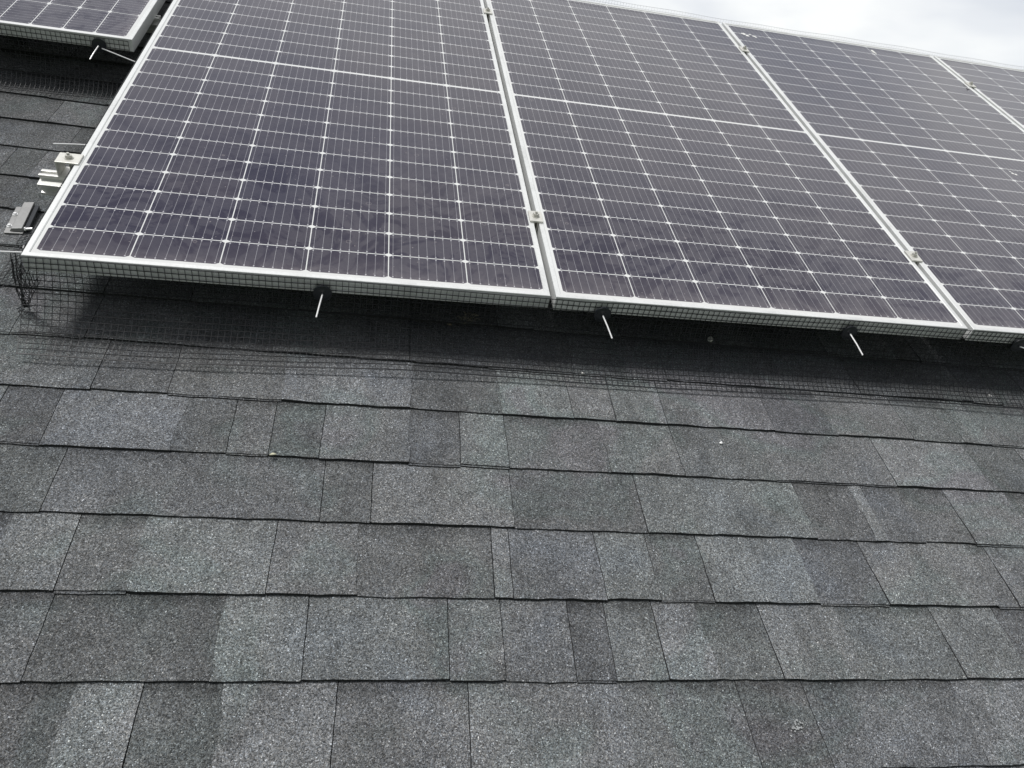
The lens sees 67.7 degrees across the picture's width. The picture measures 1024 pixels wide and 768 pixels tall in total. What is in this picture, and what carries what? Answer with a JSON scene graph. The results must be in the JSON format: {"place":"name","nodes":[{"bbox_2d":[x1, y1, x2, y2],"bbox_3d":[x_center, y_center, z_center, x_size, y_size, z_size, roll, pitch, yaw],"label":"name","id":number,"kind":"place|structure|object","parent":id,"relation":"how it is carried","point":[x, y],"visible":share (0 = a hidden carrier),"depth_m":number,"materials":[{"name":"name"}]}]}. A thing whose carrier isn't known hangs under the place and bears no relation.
{"place":"outdoors","nodes":[
{"label":"outdoors","id":0,"kind":"place"},
{"bbox_2d":[459,311,478,323],"bbox_3d":[-0.101,-0.156,1.787,0.053,0.029,0.027,-2,19,-25],"label":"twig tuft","id":1,"kind":"object","parent":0,"point":[468,317],"visible":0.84,"depth_m":1.79,"materials":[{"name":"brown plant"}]},
{"bbox_2d":[585,0,1023,69],"label":"sky","id":2,"kind":"structure","parent":0,"point":[987,30],"materials":[{"name":"white"}]},
{"label":"ground","id":3,"kind":"structure","parent":0,"visible":0},
{"bbox_2d":[0,0,1023,767],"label":"shingle roof","id":4,"kind":"structure","parent":3,"relation":"on","point":[392,568],"depth_m":1.38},
{"bbox_2d":[3,202,39,233],"bbox_3d":[-1.129,-0.385,1.767,0.057,0.013,0.116,0,44,-14],"label":"roof mount","id":5,"kind":"object","parent":4,"relation":"on","point":[22,219],"visible":1,"depth_m":1.76,"materials":[{"name":"metal"}]},
{"bbox_2d":[37,169,66,195],"bbox_3d":[1.036,-0.301,2.159,4.291,0.125,0.115,4,44,-10],"label":"mounting rail","id":6,"kind":"object","parent":4,"relation":"on","point":[50,182],"visible":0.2,"depth_m":1.71,"materials":[{"name":"metal"}]},
{"bbox_2d":[54,152,83,177],"bbox_3d":[-0.987,-0.493,1.707,0.049,0.051,0.042,3,44,-11],"label":"end clamp","id":7,"kind":"object","parent":6,"relation":"attached to","point":[62,159],"visible":0.91,"depth_m":1.70,"materials":[{"name":"metal"}]},
{"bbox_2d":[21,0,549,307],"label":"solar panel","id":8,"kind":"object","parent":6,"relation":"on","point":[367,141],"visible":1,"depth_m":1.88,"materials":[{"name":"black glass"}]},
{"bbox_2d":[0,0,172,287],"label":"wire guard","id":9,"kind":"object","parent":8,"relation":"attached to","point":[28,239],"visible":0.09,"depth_m":1.64,"materials":[{"name":"black metal"}]},
{"bbox_2d":[0,243,27,252],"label":"fastener","id":10,"kind":"object","parent":9,"relation":"attached to","point":[24,246],"visible":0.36,"depth_m":1.48,"materials":[{"name":"silver metal"}]},
{"bbox_2d":[53,143,86,145],"bbox_3d":[-1.048,-0.578,1.834,0.104,0.038,0.038,3,44,-11],"label":"fastener","id":11,"kind":"object","parent":9,"relation":"attached to","point":[68,144],"visible":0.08,"depth_m":1.83,"materials":[{"name":"silver metal"}]},
{"bbox_2d":[10,253,1023,408],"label":"wire guard","id":12,"kind":"object","parent":8,"relation":"hanging from","point":[23,301],"visible":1,"depth_m":1.67,"materials":[{"name":"black metal"}]},
{"bbox_2d":[313,285,331,317],"bbox_3d":[-0.387,-0.165,1.553,0.038,0.038,0.066,3,44,-11],"label":"fastener","id":13,"kind":"object","parent":12,"relation":"attached to","point":[322,293],"visible":1,"depth_m":1.57,"materials":[{"name":"black plastic"}]},
{"bbox_2d":[594,307,612,338],"bbox_3d":[0.204,-0.132,1.671,0.038,0.038,0.068,3,44,-11],"label":"fastener","id":14,"kind":"object","parent":12,"relation":"attached to","point":[602,314],"visible":1,"depth_m":1.69,"materials":[{"name":"black plastic"}]},
{"bbox_2d":[841,326,862,355],"bbox_3d":[0.805,-0.100,1.793,0.038,0.038,0.066,3,44,-11],"label":"fastener","id":15,"kind":"object","parent":12,"relation":"attached to","point":[849,332],"visible":1,"depth_m":1.81,"materials":[{"name":"black plastic"}]},
{"bbox_2d":[1010,339,1023,350],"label":"fastener","id":16,"kind":"object","parent":12,"relation":"attached to","point":[1017,345],"visible":1,"depth_m":1.90,"materials":[{"name":"black plastic"}]},
{"bbox_2d":[592,0,1023,69],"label":"wire guard","id":17,"kind":"object","parent":8,"relation":"attached to","point":[805,33],"visible":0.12,"depth_m":3.39,"materials":[{"name":"grey metal"}]},
{"bbox_2d":[528,210,542,232],"bbox_3d":[0.056,-0.402,1.880,0.033,0.052,0.046,3,44,-11],"label":"clamp","id":18,"kind":"object","parent":6,"relation":"attached to","point":[535,217],"visible":0.81,"depth_m":1.86,"materials":[{"name":"metal"}]},
{"bbox_2d":[483,0,967,338],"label":"solar panel","id":19,"kind":"object","parent":6,"relation":"on","point":[671,160],"visible":1,"depth_m":2.15,"materials":[{"name":"grey"}]},
{"bbox_2d":[722,22,1023,343],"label":"solar panel","id":20,"kind":"object","parent":6,"relation":"on","point":[924,153],"visible":0.86,"depth_m":2.63,"materials":[{"name":"grey"}]},
{"bbox_2d":[904,251,922,264],"bbox_3d":[1.087,-0.338,2.080,0.033,0.052,0.046,3,44,-11],"label":"clamp","id":21,"kind":"object","parent":6,"relation":"attached to","point":[914,257],"visible":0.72,"depth_m":2.06,"materials":[{"name":"metal"}]},
{"bbox_2d":[933,56,1023,129],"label":"solar panel","id":22,"kind":"object","parent":6,"relation":"on","point":[1001,88],"visible":0.61,"depth_m":3.38,"materials":[{"name":"grey"}]},
{"bbox_2d":[146,15,161,32],"bbox_3d":[-2.128,-1.192,2.275,2.050,0.125,0.115,3,44,-11],"label":"mounting rail","id":23,"kind":"object","parent":4,"relation":"on","point":[154,24],"visible":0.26,"depth_m":2.41,"materials":[{"name":"metal"}]},
{"bbox_2d":[0,0,165,51],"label":"solar panel","id":24,"kind":"object","parent":23,"relation":"on","point":[130,21],"visible":1,"depth_m":2.22,"materials":[{"name":"grey"}]},
{"bbox_2d":[0,24,130,99],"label":"wire guard","id":25,"kind":"object","parent":24,"relation":"hanging from","point":[74,65],"visible":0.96,"depth_m":2.19,"materials":[{"name":"black metal"}]},
{"bbox_2d":[90,38,134,61],"bbox_3d":[-1.137,-0.944,2.171,0.118,0.045,0.058,3,44,-11],"label":"fastener","id":26,"kind":"object","parent":25,"relation":"attached to","point":[98,44],"visible":0.99,"depth_m":2.18,"materials":[{"name":"black plastic"}]},
{"bbox_2d":[787,719,807,736],"bbox_3d":[0.454,0.545,1.211,0.038,0.002,0.028,3,40,-11],"label":"lichen patch","id":27,"kind":"object","parent":4,"relation":"on","point":[793,727],"visible":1,"depth_m":1.21,"materials":[{"name":"white plant"}]},
{"bbox_3d":[0.912,-1.292,3.164,4.235,0.125,0.115,3,44,-11],"label":"rail","id":28,"kind":"object","parent":4,"relation":"on","visible":0},
{"bbox_2d":[483,7,491,20],"bbox_3d":[-0.093,-1.392,2.877,0.033,0.052,0.046,3,44,-11],"label":"clamp","id":29,"kind":"object","parent":28,"relation":"attached to","point":[487,11],"visible":0.79,"depth_m":2.86,"materials":[{"name":"metal"}]},
{"bbox_2d":[739,45,749,53],"bbox_3d":[0.936,-1.343,3.092,0.033,0.052,0.046,3,44,-11],"label":"clamp","id":30,"kind":"object","parent":28,"relation":"attached to","point":[744,49],"visible":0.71,"depth_m":3.08,"materials":[{"name":"metal"}]},
{"bbox_2d":[964,81,975,88],"bbox_3d":[1.968,-1.278,3.291,0.033,0.052,0.046,3,44,-11],"label":"clamp","id":31,"kind":"object","parent":28,"relation":"attached to","point":[971,85],"visible":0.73,"depth_m":3.27,"materials":[{"name":"metal"}]}
]}

